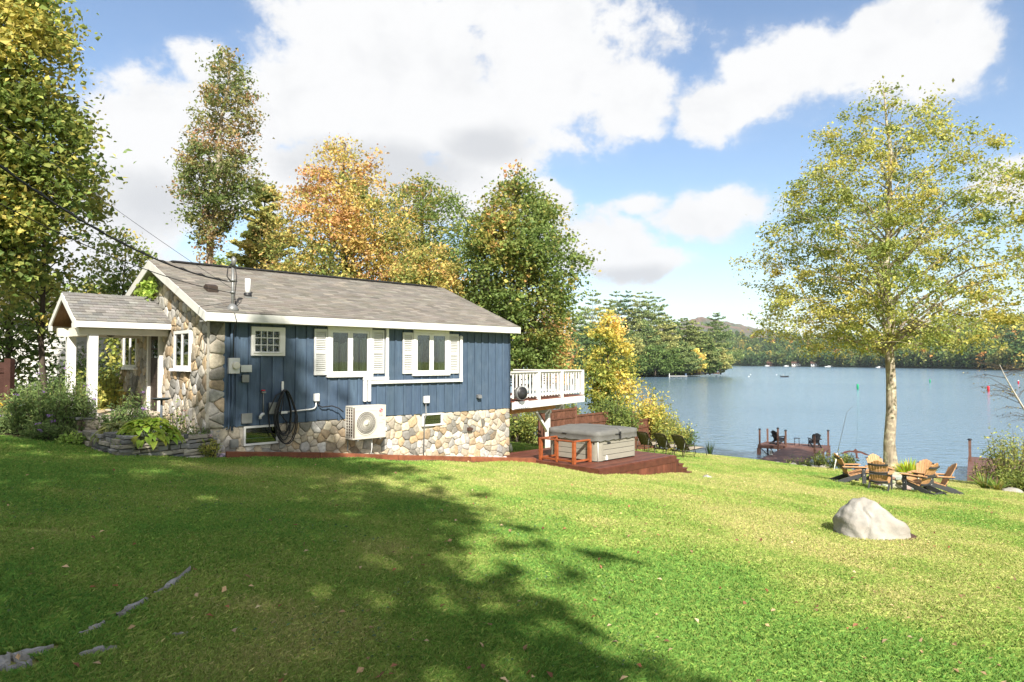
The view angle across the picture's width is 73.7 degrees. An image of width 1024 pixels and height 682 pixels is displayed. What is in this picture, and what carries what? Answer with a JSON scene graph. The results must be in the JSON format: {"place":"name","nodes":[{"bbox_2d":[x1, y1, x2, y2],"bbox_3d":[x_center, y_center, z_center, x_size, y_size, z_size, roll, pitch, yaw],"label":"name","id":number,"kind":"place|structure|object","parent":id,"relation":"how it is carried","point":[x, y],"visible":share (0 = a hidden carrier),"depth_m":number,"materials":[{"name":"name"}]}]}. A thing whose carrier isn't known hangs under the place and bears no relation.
{"place":"outdoors","nodes":[
{"label":"outdoors","id":0,"kind":"place"},
{"bbox_2d":[0,430,55,440],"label":"border soil","id":1,"kind":"structure","parent":0,"point":[6,434],"depth_m":15.00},
{"bbox_2d":[0,409,26,433],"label":"aster plant","id":2,"kind":"object","parent":1,"relation":"on","point":[4,426],"visible":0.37,"depth_m":15.15,"materials":[{"name":"green plant"}]},
{"bbox_2d":[20,338,118,384],"bbox_3d":[-14.455,1.234,23.876,3.712,3.098,3.844,0,-2,11],"label":"garden shrub","id":3,"kind":"object","parent":1,"relation":"on","point":[84,361],"visible":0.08,"depth_m":23.35,"materials":[{"name":"green plant"}]},
{"bbox_2d":[80,368,132,409],"bbox_3d":[-10.774,1.611,18.154,1.374,1.765,1.480,0,-2,0],"label":"garden shrub","id":4,"kind":"object","parent":1,"relation":"on","point":[108,393],"visible":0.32,"depth_m":18.04,"materials":[{"name":"green plant"}]},
{"bbox_2d":[0,0,135,296],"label":"maple tree","id":5,"kind":"object","parent":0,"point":[31,30],"visible":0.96,"depth_m":17.57,"materials":[{"name":"green plant"}]},
{"bbox_2d":[75,224,157,343],"bbox_3d":[-15.389,-0.766,26.888,3.215,7.897,3.952,1,-2,-27],"label":"sapling","id":6,"kind":"object","parent":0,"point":[114,288],"visible":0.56,"depth_m":26.60,"materials":[{"name":"green plant"}]},
{"bbox_2d":[0,434,1023,681],"bbox_3d":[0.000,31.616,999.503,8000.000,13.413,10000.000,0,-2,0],"label":"ground","id":7,"kind":"structure","parent":0,"point":[504,465],"depth_m":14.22,"materials":[{"name":"plant"}]},
{"bbox_2d":[0,358,14,404],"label":"board fence","id":8,"kind":"object","parent":7,"relation":"on","point":[7,371],"visible":0.65,"depth_m":17.41,"materials":[{"name":"wood"}]},
{"bbox_2d":[0,380,55,435],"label":"aster plant","id":9,"kind":"object","parent":7,"relation":"on","point":[17,403],"visible":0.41,"depth_m":14.95,"materials":[{"name":"green plant"}]},
{"bbox_2d":[0,259,76,387],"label":"maple tree","id":10,"kind":"object","parent":7,"relation":"on","point":[6,346],"visible":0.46,"depth_m":21.51,"materials":[{"name":"green plant"}]},
{"bbox_2d":[14,370,80,401],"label":"garden shrub","id":11,"kind":"object","parent":7,"relation":"on","point":[24,381],"visible":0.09,"depth_m":19.92,"materials":[{"name":"green plant"}]},
{"bbox_2d":[13,414,83,440],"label":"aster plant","id":12,"kind":"object","parent":7,"relation":"on","point":[37,431],"visible":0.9,"depth_m":14.54,"materials":[{"name":"green plant"}]},
{"bbox_2d":[14,364,85,404],"bbox_3d":[-13.523,1.583,20.546,2.671,1.774,2.662,-2,-2,45],"label":"garden shrub","id":13,"kind":"object","parent":7,"relation":"on","point":[60,377],"visible":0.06,"depth_m":20.23,"materials":[{"name":"green plant"}]},
{"bbox_2d":[19,359,94,438],"bbox_3d":[-10.100,1.322,15.116,1.204,1.839,1.458,-1,-2,40],"label":"aster plant","id":14,"kind":"object","parent":7,"relation":"on","point":[59,398],"visible":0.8,"depth_m":14.97,"materials":[{"name":"green plant"}]},
{"bbox_2d":[1,297,119,386],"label":"tree","id":15,"kind":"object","parent":7,"relation":"on","point":[80,340],"depth_m":26.93,"materials":[{"name":"plant"}]},
{"bbox_2d":[0,86,127,403],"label":"maple tree","id":16,"kind":"object","parent":7,"relation":"on","point":[98,205],"visible":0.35,"depth_m":19.50,"materials":[{"name":"green plant"}]},
{"bbox_2d":[60,274,124,294],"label":"background tree","id":17,"kind":"object","parent":7,"relation":"on","point":[84,288],"visible":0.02,"depth_m":33.49,"materials":[{"name":"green plant"}]},
{"bbox_2d":[0,565,190,670],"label":"exposed bedrock","id":18,"kind":"structure","parent":7,"relation":"on","point":[7,659],"depth_m":3.77,"materials":[{"name":"stone"}]},
{"bbox_2d":[73,430,218,457],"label":"ledge stone wall","id":19,"kind":"structure","parent":7,"relation":"on","point":[128,447],"depth_m":13.85,"materials":[{"name":"stone"}]},
{"bbox_2d":[156,40,276,263],"bbox_3d":[-13.505,-4.944,31.265,5.446,17.342,4.611,-1,-2,37],"label":"ash tree","id":20,"kind":"object","parent":7,"relation":"on","point":[218,169],"visible":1,"depth_m":30.85,"materials":[{"name":"green plant"}]},
{"bbox_2d":[191,204,225,264],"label":"creeper vine","id":21,"kind":"object","parent":20,"relation":"attached to","point":[204,249],"visible":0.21,"depth_m":30.94,"materials":[{"name":"green plant"}]},
{"bbox_2d":[221,184,297,271],"bbox_3d":[-14.444,-2.356,39.826,5.427,13.986,5.000,0,-2,0],"label":"pine tree","id":22,"kind":"object","parent":7,"relation":"on","point":[246,260],"visible":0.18,"depth_m":39.51,"materials":[{"name":"green plant"}]},
{"bbox_2d":[225,451,319,458],"bbox_3d":[-5.361,2.600,15.414,2.150,0.389,0.090,1,-2,-41],"label":"landscape timber","id":23,"kind":"object","parent":7,"relation":"on","point":[228,454],"visible":0.56,"depth_m":15.38,"materials":[{"name":"wood"}]},
{"bbox_2d":[48,256,584,456],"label":"blue cottage","id":24,"kind":"structure","parent":7,"relation":"on","point":[428,366],"depth_m":17.32,"materials":[{"name":"wood"}]},
{"bbox_2d":[99,338,124,390],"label":"climbing vine","id":25,"kind":"object","parent":24,"relation":"attached to","point":[111,346],"visible":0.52,"depth_m":19.45,"materials":[{"name":"yellow plant"}]},
{"bbox_2d":[0,165,226,281],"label":"power cable","id":26,"kind":"object","parent":24,"relation":"attached to","point":[7,170],"visible":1,"depth_m":11.52,"materials":[{"name":"rubber"}]},
{"bbox_2d":[0,203,231,292],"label":"phone wire","id":27,"kind":"object","parent":24,"relation":"attached to","point":[105,253],"visible":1,"depth_m":11.57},
{"bbox_2d":[119,338,138,369],"bbox_3d":[-10.681,0.269,19.059,0.170,1.060,1.350,2,-2,-45],"label":"gable window","id":28,"kind":"structure","parent":24,"relation":"in","point":[130,357],"depth_m":19.04,"materials":[{"name":"white paint"}]},
{"bbox_2d":[133,276,159,300],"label":"climbing vine","id":29,"kind":"object","parent":24,"relation":"attached to","point":[147,289],"visible":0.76,"depth_m":17.52,"materials":[{"name":"green plant"}]},
{"bbox_2d":[150,336,157,410],"bbox_3d":[-9.175,0.805,17.551,0.083,1.980,0.750,2,-2,-45],"label":"door","id":30,"kind":"structure","parent":24,"relation":"in","point":[154,339],"depth_m":17.61,"materials":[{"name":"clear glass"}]},
{"bbox_2d":[169,330,192,370],"bbox_3d":[-7.844,0.235,16.203,0.170,0.960,1.180,2,-2,-45],"label":"gable window","id":31,"kind":"structure","parent":24,"relation":"in","point":[182,340],"depth_m":16.18,"materials":[{"name":"white paint"}]},
{"bbox_2d":[243,424,277,445],"bbox_3d":[-5.785,2.162,15.724,0.820,0.440,0.060,2,-2,-45],"label":"basement window","id":32,"kind":"structure","parent":24,"relation":"in","point":[258,434],"depth_m":15.70,"materials":[{"name":"white paint"}]},
{"bbox_2d":[251,326,284,355],"bbox_3d":[-5.663,0.010,15.863,0.820,0.670,0.085,2,-2,-45],"label":"block window","id":33,"kind":"structure","parent":24,"relation":"in","point":[256,332],"depth_m":15.86,"materials":[{"name":"white paint"}]},
{"bbox_2d":[268,389,297,444],"bbox_3d":[-5.366,1.782,15.983,0.726,1.288,0.147,2,-2,-45],"label":"garden hose","id":34,"kind":"object","parent":24,"relation":"hanging from","point":[276,418],"visible":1,"depth_m":15.96,"materials":[{"name":"black rubber"}]},
{"bbox_2d":[326,326,372,377],"bbox_3d":[-4.119,0.285,17.391,1.330,1.270,0.085,2,-2,-45],"label":"window","id":35,"kind":"structure","parent":24,"relation":"in","point":[349,335],"depth_m":17.36,"materials":[{"name":"white paint"}]},
{"bbox_2d":[345,404,386,452],"bbox_3d":[-3.711,2.306,17.465,1.140,1.338,0.549,2,-2,-45],"label":"heat pump","id":36,"kind":"object","parent":24,"relation":"attached to","point":[366,422],"visible":1,"depth_m":17.16,"materials":[{"name":"white metal"}]},
{"bbox_2d":[412,330,449,375],"bbox_3d":[-2.267,0.339,19.226,1.310,1.270,0.085,2,-2,-45],"label":"window","id":37,"kind":"structure","parent":24,"relation":"in","point":[429,340],"depth_m":19.20,"materials":[{"name":"white paint"}]},
{"bbox_2d":[421,413,442,426],"bbox_3d":[-2.251,2.210,19.235,0.700,0.350,0.060,2,-2,-45],"label":"basement window","id":38,"kind":"structure","parent":24,"relation":"in","point":[432,419],"depth_m":19.24,"materials":[{"name":"white paint"}]},
{"bbox_2d":[5,465,664,670],"bbox_3d":[-2.997,2.150,8.538,8.016,1.059,8.810,0,-2,0],"label":"clover","id":39,"kind":"object","parent":7,"relation":"on","point":[337,632],"visible":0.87,"depth_m":7.23,"materials":[{"name":"green plant"}]},
{"bbox_2d":[242,132,432,281],"bbox_3d":[-8.609,-2.965,33.805,10.047,14.834,7.819,0,-2,0],"label":"orange tree","id":40,"kind":"object","parent":7,"relation":"on","point":[345,220],"visible":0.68,"depth_m":32.86,"materials":[{"name":"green plant"}]},
{"bbox_2d":[320,452,397,460],"bbox_3d":[-3.737,2.866,16.780,2.116,0.433,0.090,1,-2,-40],"label":"landscape timber","id":41,"kind":"object","parent":7,"relation":"on","point":[325,455],"visible":0.54,"depth_m":16.69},
{"bbox_2d":[365,168,474,290],"bbox_3d":[-4.948,-2.300,39.268,7.363,15.118,6.523,0,-2,0],"label":"maple tree","id":42,"kind":"object","parent":7,"relation":"on","point":[429,203],"visible":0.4,"depth_m":38.58,"materials":[{"name":"green plant"}]},
{"bbox_2d":[379,239,480,301],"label":"birch tree","id":43,"kind":"object","parent":7,"relation":"on","point":[429,261],"visible":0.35,"depth_m":30.99,"materials":[{"name":"yellow plant"}]},
{"bbox_2d":[398,455,469,461],"bbox_3d":[-2.050,3.144,18.124,2.224,0.417,0.090,1,-2,-38],"label":"landscape timber","id":44,"kind":"object","parent":7,"relation":"on","point":[435,458],"visible":0.56,"depth_m":18.05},
{"bbox_2d":[469,456,535,462],"bbox_3d":[-0.242,3.414,19.475,2.310,0.416,0.090,1,-2,-36],"label":"landscape timber","id":45,"kind":"object","parent":7,"relation":"on","point":[491,459],"visible":0.56,"depth_m":19.38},
{"bbox_2d":[2,451,1021,681],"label":"fallen leaves","id":46,"kind":"object","parent":7,"relation":"on","point":[361,669],"visible":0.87,"depth_m":5.22,"materials":[{"name":"brown plant"}]},
{"bbox_2d":[509,412,537,443],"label":"vine shrub","id":47,"kind":"object","parent":7,"relation":"on","point":[527,425],"visible":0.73,"depth_m":30.88,"materials":[{"name":"green plant"}]},
{"bbox_2d":[450,159,605,442],"bbox_3d":[0.348,-1.708,31.641,7.099,13.429,7.294,1,-2,-31],"label":"maple tree","id":48,"kind":"object","parent":7,"relation":"on","point":[509,247],"visible":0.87,"depth_m":30.50,"materials":[{"name":"green plant"}]},
{"bbox_2d":[525,305,586,409],"bbox_3d":[2.286,1.691,36.899,3.508,8.020,3.026,2,-2,-44],"label":"orange tree","id":49,"kind":"object","parent":7,"relation":"on","point":[570,361],"visible":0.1,"depth_m":36.69,"materials":[{"name":"green plant"}]},
{"bbox_2d":[538,406,653,449],"bbox_3d":[4.264,4.427,32.615,0.265,2.797,9.888,-1,-2,40],"label":"board fence","id":50,"kind":"object","parent":7,"relation":"on","point":[560,417],"visible":0.38,"depth_m":31.16,"materials":[{"name":"wood"}]},
{"bbox_2d":[503,447,691,474],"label":"spa deck","id":51,"kind":"structure","parent":7,"relation":"on","point":[643,463],"depth_m":20.16,"materials":[{"name":"wood"}]},
{"bbox_2d":[539,436,591,464],"bbox_3d":[1.556,3.189,20.070,0.800,0.659,1.380,2,-2,-45],"label":"rail frame","id":52,"kind":"object","parent":51,"relation":"on","point":[556,439],"visible":1,"depth_m":19.82,"materials":[{"name":"wood"}]},
{"bbox_2d":[549,423,636,461],"bbox_3d":[2.497,3.080,21.069,2.087,0.929,2.097,2,-2,-45],"label":"hot tub","id":53,"kind":"object","parent":51,"relation":"on","point":[610,442],"visible":1,"depth_m":20.36,"materials":[{"name":"white plastic"}]},
{"bbox_2d":[571,307,650,413],"bbox_3d":[5.700,2.252,39.845,4.924,8.523,4.184,1,-2,-22],"label":"yellow tree","id":54,"kind":"object","parent":7,"relation":"on","point":[606,378],"visible":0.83,"depth_m":39.53,"materials":[{"name":"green plant"}]},
{"bbox_2d":[589,389,644,440],"bbox_3d":[5.034,3.755,33.796,2.800,3.308,2.803,-2,-2,45],"label":"vine shrub","id":55,"kind":"object","parent":7,"relation":"on","point":[625,419],"visible":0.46,"depth_m":33.33,"materials":[{"name":"green plant"}]},
{"bbox_2d":[628,353,649,375],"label":"leafy tree","id":56,"kind":"object","parent":7,"relation":"on","point":[641,363],"visible":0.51,"depth_m":274.65,"materials":[{"name":"green plant"}]},
{"bbox_2d":[636,431,657,450],"bbox_3d":[6.845,4.918,33.710,0.720,1.069,2.021,-1,-2,38],"label":"sun lounger","id":57,"kind":"object","parent":7,"relation":"on","point":[643,438],"visible":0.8,"depth_m":33.17,"materials":[{"name":"brown metal"}]},
{"bbox_2d":[628,381,676,447],"bbox_3d":[7.252,3.971,36.791,2.471,3.766,2.906,-1,-2,40],"label":"vine shrub","id":58,"kind":"object","parent":7,"relation":"on","point":[653,414],"visible":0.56,"depth_m":36.58,"materials":[{"name":"yellow plant"}]},
{"bbox_2d":[641,344,672,374],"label":"leafy tree","id":59,"kind":"object","parent":7,"relation":"on","point":[656,358],"visible":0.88,"depth_m":277.44,"materials":[{"name":"green plant"}]},
{"bbox_2d":[654,353,677,374],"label":"leafy tree","id":60,"kind":"object","parent":7,"relation":"on","point":[667,370],"visible":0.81,"depth_m":278.47,"materials":[{"name":"green plant"}]},
{"bbox_2d":[653,433,684,453],"bbox_3d":[7.577,4.909,32.896,0.720,1.069,2.021,-2,-2,42],"label":"sun lounger","id":61,"kind":"object","parent":7,"relation":"on","point":[662,440],"visible":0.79,"depth_m":32.38,"materials":[{"name":"brown metal"}]},
{"bbox_2d":[651,409,694,451],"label":"vine shrub","id":62,"kind":"object","parent":7,"relation":"on","point":[669,430],"visible":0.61,"depth_m":35.88,"materials":[{"name":"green plant"}]},
{"bbox_2d":[662,346,686,374],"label":"leafy tree","id":63,"kind":"object","parent":7,"relation":"on","point":[673,351],"visible":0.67,"depth_m":280.91,"materials":[{"name":"green plant"}]},
{"bbox_2d":[671,435,706,456],"bbox_3d":[8.211,4.822,31.675,2.021,1.069,0.720,2,-2,-42],"label":"sun lounger","id":64,"kind":"object","parent":7,"relation":"on","point":[680,442],"visible":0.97,"depth_m":31.27,"materials":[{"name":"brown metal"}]},
{"bbox_2d":[812,448,835,467],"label":"shore weeds","id":65,"kind":"object","parent":7,"relation":"on","point":[821,461],"visible":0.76,"depth_m":33.73,"materials":[{"name":"green plant"}]},
{"bbox_2d":[828,453,867,483],"bbox_3d":[11.451,4.325,23.343,1.118,0.998,0.800,0,-2,6],"label":"adirondack chair","id":66,"kind":"object","parent":7,"relation":"on","point":[857,473],"visible":0.96,"depth_m":23.11,"materials":[{"name":"brown wood"}]},
{"bbox_2d":[832,497,916,540],"bbox_3d":[5.969,2.920,11.260,1.285,0.655,0.950,0,-2,4],"label":"boulder","id":67,"kind":"object","parent":7,"relation":"on","point":[862,517],"visible":0.97,"depth_m":10.99,"materials":[{"name":"stone"}]},
{"bbox_2d":[729,75,1023,471],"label":"lakeside tree","id":68,"kind":"object","parent":7,"relation":"on","point":[883,248],"visible":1,"depth_m":29.65,"materials":[{"name":"green plant"}]},
{"bbox_2d":[866,460,894,491],"bbox_3d":[11.695,4.251,21.752,0.800,0.998,1.118,-1,-2,34],"label":"adirondack chair","id":69,"kind":"object","parent":7,"relation":"on","point":[883,475],"visible":0.95,"depth_m":21.59,"materials":[{"name":"brown wood"}]},
{"bbox_2d":[874,472,918,489],"bbox_3d":[13.163,4.810,23.363,1.373,0.473,1.377,0,-2,0],"label":"fire pit","id":70,"kind":"object","parent":7,"relation":"on","point":[897,478],"visible":0.3,"depth_m":22.84,"materials":[{"name":"stone"}]},
{"bbox_2d":[891,457,921,473],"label":"daylily","id":71,"kind":"object","parent":7,"relation":"on","point":[905,467],"visible":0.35,"depth_m":29.23,"materials":[{"name":"green plant"}]},
{"bbox_2d":[899,463,946,495],"bbox_3d":[13.000,4.300,21.548,0.800,0.998,1.118,1,-2,-30],"label":"adirondack chair","id":72,"kind":"object","parent":7,"relation":"on","point":[914,481],"visible":0.98,"depth_m":21.47,"materials":[{"name":"brown wood"}]},
{"bbox_2d":[922,463,963,494],"bbox_3d":[14.545,4.607,23.048,1.118,0.998,0.800,0,-2,16],"label":"adirondack chair","id":73,"kind":"object","parent":7,"relation":"on","point":[945,477],"visible":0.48,"depth_m":22.83,"materials":[{"name":"brown wood"}]},
{"bbox_2d":[963,358,1023,422],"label":"leaning birch","id":74,"kind":"object","parent":7,"relation":"on","point":[1015,395],"visible":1,"depth_m":26.24,"materials":[{"name":"green plant"}]},
{"bbox_2d":[977,424,1023,488],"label":"shore bush","id":75,"kind":"object","parent":7,"relation":"on","point":[1002,455],"visible":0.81,"depth_m":28.36,"materials":[{"name":"green plant"}]},
{"bbox_2d":[994,462,1023,490],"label":"shore bush","id":76,"kind":"object","parent":7,"relation":"on","point":[1018,482],"visible":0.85,"depth_m":27.43,"materials":[{"name":"green plant"}]},
{"bbox_2d":[0,0,1023,340],"label":"sky","id":77,"kind":"structure","parent":0,"point":[673,128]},
{"bbox_2d":[522,374,703,377],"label":"wooded point","id":78,"kind":"structure","parent":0,"point":[647,376],"depth_m":286.75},
{"bbox_2d":[564,326,598,369],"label":"white pine","id":79,"kind":"object","parent":78,"relation":"on","point":[586,344],"visible":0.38,"depth_m":282.17,"materials":[{"name":"green plant"}]},
{"bbox_2d":[576,290,610,358],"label":"white pine","id":80,"kind":"object","parent":78,"relation":"on","point":[588,313],"visible":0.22,"depth_m":316.47,"materials":[{"name":"green plant"}]},
{"bbox_2d":[615,290,641,332],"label":"white pine","id":81,"kind":"object","parent":78,"relation":"on","point":[624,311],"visible":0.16,"depth_m":323.98,"materials":[{"name":"green plant"}]},
{"bbox_2d":[569,364,699,375],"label":"undergrowth","id":82,"kind":"object","parent":78,"relation":"on","point":[640,374],"visible":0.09,"depth_m":283.99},
{"bbox_2d":[617,336,652,372],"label":"white pine","id":83,"kind":"object","parent":78,"relation":"on","point":[639,345],"visible":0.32,"depth_m":279.89,"materials":[{"name":"green plant"}]},
{"bbox_2d":[625,292,655,335],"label":"white pine","id":84,"kind":"object","parent":78,"relation":"on","point":[635,304],"visible":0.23,"depth_m":317.73,"materials":[{"name":"green plant"}]},
{"bbox_2d":[621,291,665,347],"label":"white pine","id":85,"kind":"object","parent":78,"relation":"on","point":[649,315],"visible":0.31,"depth_m":308.21,"materials":[{"name":"green plant"}]},
{"bbox_2d":[634,323,668,355],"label":"white pine","id":86,"kind":"object","parent":78,"relation":"on","point":[644,334],"visible":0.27,"depth_m":290.75,"materials":[{"name":"green plant"}]},
{"bbox_2d":[643,314,681,350],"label":"white pine","id":87,"kind":"object","parent":78,"relation":"on","point":[671,337],"visible":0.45,"depth_m":298.23,"materials":[{"name":"green plant"}]},
{"bbox_2d":[674,342,705,373],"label":"white pine","id":88,"kind":"object","parent":78,"relation":"on","point":[689,358],"visible":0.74,"depth_m":285.29,"materials":[{"name":"green plant"}]},
{"bbox_2d":[678,320,713,347],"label":"white pine","id":89,"kind":"object","parent":78,"relation":"on","point":[692,334],"visible":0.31,"depth_m":304.64,"materials":[{"name":"green plant"}]},
{"bbox_2d":[689,333,723,374],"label":"white pine","id":90,"kind":"object","parent":78,"relation":"on","point":[702,345],"visible":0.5,"depth_m":297.41,"materials":[{"name":"green plant"}]},
{"bbox_2d":[703,338,722,374],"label":"cedar tree","id":91,"kind":"object","parent":78,"relation":"on","point":[717,364],"visible":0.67,"depth_m":296.22,"materials":[{"name":"green plant"}]},
{"bbox_2d":[700,313,745,366],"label":"white pine","id":92,"kind":"object","parent":78,"relation":"on","point":[723,335],"visible":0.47,"depth_m":315.13,"materials":[{"name":"green plant"}]},
{"bbox_2d":[716,347,735,374],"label":"white pine","id":93,"kind":"object","parent":78,"relation":"on","point":[727,360],"visible":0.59,"depth_m":301.54,"materials":[{"name":"green plant"}]},
{"bbox_2d":[658,317,803,338],"bbox_3d":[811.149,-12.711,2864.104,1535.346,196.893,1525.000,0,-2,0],"label":"mountain","id":94,"kind":"structure","parent":0,"point":[733,327],"depth_m":2849.73,"materials":[{"name":"brown plant"}]},
{"bbox_2d":[510,366,1023,481],"bbox_3d":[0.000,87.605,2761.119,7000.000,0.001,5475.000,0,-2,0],"label":"lake water","id":95,"kind":"structure","parent":0,"point":[943,415],"depth_m":94.95,"materials":[{"name":"blue liquid"}]},
{"bbox_2d":[757,427,830,464],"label":"dock","id":96,"kind":"object","parent":95,"relation":"in","point":[796,451],"visible":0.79,"depth_m":45.58,"materials":[{"name":"brown wood"}]},
{"bbox_2d":[967,438,1023,480],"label":"dock","id":97,"kind":"object","parent":95,"relation":"in","point":[971,461],"visible":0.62,"depth_m":38.94,"materials":[{"name":"brown wood"}]},
{"bbox_2d":[714,337,1023,369],"bbox_3d":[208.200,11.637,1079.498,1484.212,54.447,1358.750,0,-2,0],"label":"hills","id":98,"kind":"structure","parent":0,"point":[869,366],"depth_m":759.78,"materials":[{"name":"plant"}]},
{"bbox_2d":[525,312,1023,367],"bbox_3d":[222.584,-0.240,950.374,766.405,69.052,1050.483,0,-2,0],"label":"forest","id":99,"kind":"object","parent":98,"relation":"on","point":[781,355],"visible":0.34,"depth_m":682.56,"materials":[{"name":"plant"}]},
{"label":"garden soil","id":100,"kind":"structure","parent":0,"visible":0},
{"bbox_2d":[54,430,87,444],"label":"plant","id":101,"kind":"object","parent":100,"relation":"on","point":[70,438],"visible":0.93,"depth_m":14.41,"materials":[{"name":"green plant"}]},
{"bbox_2d":[56,377,101,429],"bbox_3d":[-9.817,1.550,15.456,0.910,1.483,0.943,1,-2,-31],"label":"aster plant","id":102,"kind":"object","parent":100,"relation":"on","point":[88,412],"visible":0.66,"depth_m":15.38,"materials":[{"name":"green plant"}]},
{"bbox_2d":[95,399,128,431],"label":"border plant","id":103,"kind":"object","parent":100,"relation":"on","point":[116,419],"visible":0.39,"depth_m":15.14,"materials":[{"name":"green plant"}]},
{"bbox_2d":[90,421,143,443],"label":"plant","id":104,"kind":"object","parent":100,"relation":"on","point":[114,425],"visible":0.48,"depth_m":14.13,"materials":[{"name":"green plant"}]},
{"bbox_2d":[111,381,154,421],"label":"aster plant","id":105,"kind":"object","parent":100,"relation":"on","point":[136,410],"visible":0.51,"depth_m":15.48,"materials":[{"name":"green plant"}]},
{"bbox_2d":[111,417,185,449],"bbox_3d":[-7.370,1.839,13.796,1.413,0.591,1.372,0,-2,0],"label":"hosta","id":106,"kind":"object","parent":100,"relation":"on","point":[168,428],"visible":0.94,"depth_m":13.54,"materials":[{"name":"green plant"}]},
{"bbox_2d":[144,399,196,433],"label":"rose bush","id":107,"kind":"object","parent":100,"relation":"on","point":[180,422],"visible":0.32,"depth_m":15.05,"materials":[{"name":"green plant"}]},
{"bbox_2d":[197,437,221,458],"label":"border plant","id":108,"kind":"object","parent":100,"relation":"on","point":[208,448],"visible":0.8,"depth_m":14.58,"materials":[{"name":"green plant"}]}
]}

